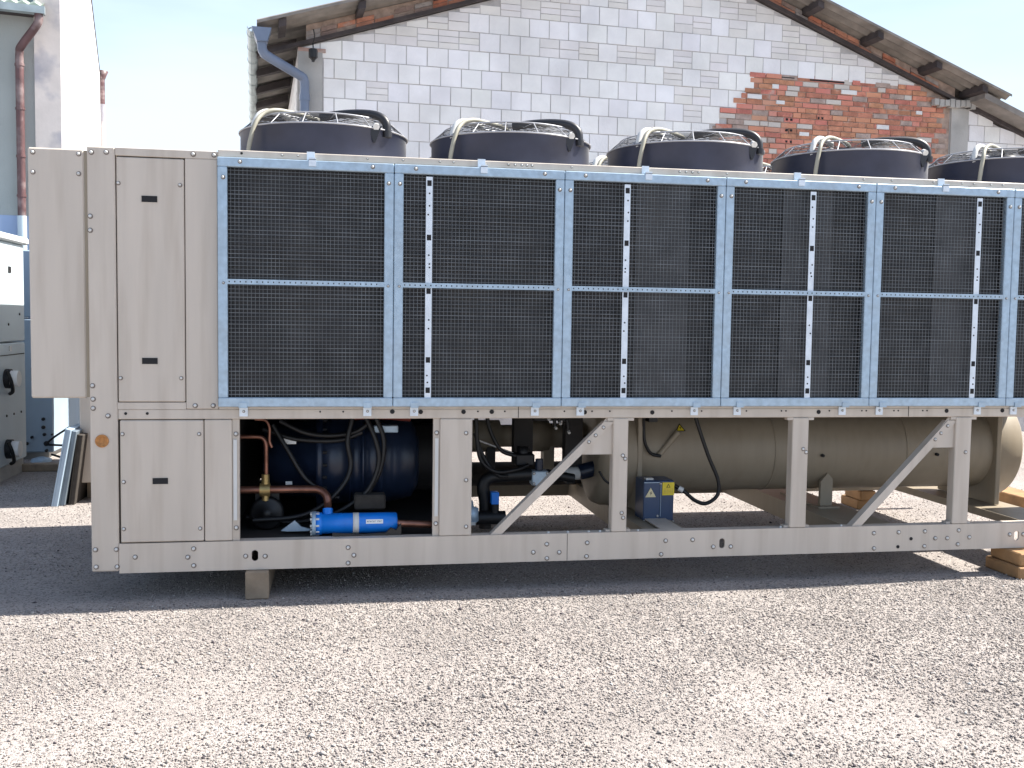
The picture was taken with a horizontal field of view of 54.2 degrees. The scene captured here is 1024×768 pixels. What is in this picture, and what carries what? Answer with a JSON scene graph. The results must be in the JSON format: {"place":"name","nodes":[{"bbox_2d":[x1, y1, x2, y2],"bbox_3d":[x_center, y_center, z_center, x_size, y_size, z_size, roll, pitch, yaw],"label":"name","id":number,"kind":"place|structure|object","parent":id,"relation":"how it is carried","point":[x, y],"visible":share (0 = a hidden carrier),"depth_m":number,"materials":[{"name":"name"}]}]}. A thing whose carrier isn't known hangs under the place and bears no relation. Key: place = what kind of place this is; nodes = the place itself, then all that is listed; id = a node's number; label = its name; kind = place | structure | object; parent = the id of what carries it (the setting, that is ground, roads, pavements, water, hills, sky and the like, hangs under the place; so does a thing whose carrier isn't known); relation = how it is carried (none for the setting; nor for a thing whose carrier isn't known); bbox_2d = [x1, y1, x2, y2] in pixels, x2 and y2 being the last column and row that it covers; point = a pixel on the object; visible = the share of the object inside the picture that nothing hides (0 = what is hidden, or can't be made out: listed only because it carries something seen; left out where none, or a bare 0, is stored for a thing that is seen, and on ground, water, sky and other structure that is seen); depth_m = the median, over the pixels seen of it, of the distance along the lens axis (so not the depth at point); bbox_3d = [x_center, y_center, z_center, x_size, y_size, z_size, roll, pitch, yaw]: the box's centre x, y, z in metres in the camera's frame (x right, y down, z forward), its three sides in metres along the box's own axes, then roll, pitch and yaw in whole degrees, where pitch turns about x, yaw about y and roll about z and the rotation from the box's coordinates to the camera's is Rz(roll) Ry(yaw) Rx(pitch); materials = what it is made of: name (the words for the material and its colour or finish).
{"place":"outdoors","nodes":[
{"label":"outdoors","id":0,"kind":"place"},
{"bbox_2d":[0,0,107,317],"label":"plastered building","id":1,"kind":"structure","parent":0,"point":[52,83],"depth_m":12.89,"materials":[{"name":"paint"}]},
{"bbox_2d":[0,431,1023,767],"bbox_3d":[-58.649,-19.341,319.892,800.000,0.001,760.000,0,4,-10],"label":"ground","id":2,"kind":"structure","parent":0,"point":[76,535],"depth_m":4.77,"materials":[{"name":"grey gravel"}]},
{"bbox_2d":[0,231,28,481],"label":"white machine","id":3,"kind":"object","parent":2,"relation":"on","point":[12,412],"visible":1,"depth_m":9.73,"materials":[{"name":"paint"}]},
{"bbox_2d":[22,462,58,471],"bbox_3d":[-4.678,0.852,10.298,0.950,0.075,0.140,0,4,-10],"label":"timber plank","id":4,"kind":"object","parent":2,"relation":"on","point":[40,466],"visible":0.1,"depth_m":10.21,"materials":[{"name":"brown wood"}]},
{"bbox_2d":[13,250,79,462],"bbox_3d":[-5.888,-0.360,11.577,2.106,2.300,1.930,0,4,-10],"label":"grey blue machine","id":5,"kind":"object","parent":2,"relation":"on","point":[49,421],"visible":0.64,"depth_m":11.02,"materials":[{"name":"paint"}]},
{"bbox_2d":[51,423,79,506],"bbox_3d":[-3.841,0.673,8.786,0.164,0.657,0.900,0,4,-10],"label":"metal panel","id":6,"kind":"object","parent":2,"relation":"on","point":[61,467],"visible":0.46,"depth_m":8.35,"materials":[{"name":"grey paint"}]},
{"bbox_2d":[59,428,82,505],"bbox_3d":[-3.803,0.680,8.824,0.151,0.638,0.900,0,4,-10],"label":"metal panel","id":7,"kind":"object","parent":2,"relation":"on","point":[65,489],"visible":0.42,"depth_m":8.39,"materials":[{"name":"silver metal"}]},
{"bbox_2d":[68,432,87,504],"bbox_3d":[-3.753,0.696,8.864,0.124,0.600,0.900,0,4,-10],"label":"metal panel","id":8,"kind":"object","parent":2,"relation":"on","point":[78,490],"visible":0.48,"depth_m":8.44,"materials":[{"name":"brown metal"}]},
{"bbox_2d":[79,397,90,497],"bbox_3d":[-3.428,-0.295,9.971,1.710,2.440,2.750,0,4,-10],"label":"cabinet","id":9,"kind":"object","parent":2,"relation":"on","point":[85,417],"visible":0.07,"depth_m":8.58,"materials":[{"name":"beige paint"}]},
{"bbox_2d":[245,550,274,599],"bbox_3d":[-1.511,1.121,6.035,0.130,0.163,0.735,0,4,-10],"label":"timber block","id":10,"kind":"object","parent":2,"relation":"on","point":[258,583],"depth_m":5.68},
{"bbox_2d":[28,108,1023,572],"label":"air cooled chiller","id":11,"kind":"object","parent":10,"relation":"on","point":[312,340],"visible":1,"depth_m":5.97,"materials":[{"name":"beige paint"}]},
{"bbox_2d":[116,157,185,401],"bbox_3d":[-1.989,-0.569,5.517,0.355,1.337,0.049,0,4,-10],"label":"upper door","id":12,"kind":"structure","parent":11,"relation":"in","point":[151,282],"depth_m":5.50,"materials":[{"name":"beige paint"}]},
{"bbox_2d":[120,420,204,542],"bbox_3d":[-1.954,0.542,5.596,0.445,0.684,0.049,0,4,-10],"label":"lower door","id":13,"kind":"structure","parent":11,"relation":"in","point":[162,461],"depth_m":5.58,"materials":[{"name":"beige paint"}]},
{"bbox_2d":[247,0,1023,430],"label":"gable building","id":14,"kind":"structure","parent":2,"relation":"on","point":[777,76],"depth_m":13.64,"materials":[{"name":"white brick"}]},
{"bbox_2d":[309,29,317,61],"bbox_3d":[-2.461,-4.162,12.312,0.103,0.362,0.189,1,4,6],"label":"hanging lantern","id":15,"kind":"object","parent":14,"relation":"hanging from","point":[313,54],"visible":1,"depth_m":12.32,"materials":[{"name":"black metal"}]},
{"bbox_2d":[841,495,868,508],"bbox_3d":[3.075,1.047,8.894,0.170,0.080,0.300,0,4,-10],"label":"timber block","id":16,"kind":"object","parent":2,"relation":"on","point":[852,502],"depth_m":8.82,"materials":[{"name":"brown wood"}]},
{"bbox_2d":[845,490,875,499],"bbox_3d":[3.084,0.967,8.860,0.145,0.081,0.280,0,4,-10],"label":"timber block","id":17,"kind":"object","parent":16,"relation":"on","point":[863,494],"depth_m":8.73,"materials":[{"name":"brown wood"}]},
{"bbox_2d":[985,556,1023,579],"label":"timber block","id":18,"kind":"object","parent":2,"relation":"on","point":[1004,567],"depth_m":6.50,"materials":[{"name":"brown wood"}]},
{"bbox_2d":[991,548,1023,565],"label":"timber block","id":19,"kind":"object","parent":18,"relation":"on","point":[1015,556],"depth_m":6.50,"materials":[{"name":"brown wood"}]},
{"bbox_2d":[999,487,1023,507],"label":"timber plank","id":20,"kind":"object","parent":2,"relation":"on","point":[1012,496],"visible":0.12,"depth_m":8.79,"materials":[{"name":"brown wood"}]},
{"bbox_2d":[92,0,1023,151],"label":"sky","id":21,"kind":"structure","parent":0,"point":[177,76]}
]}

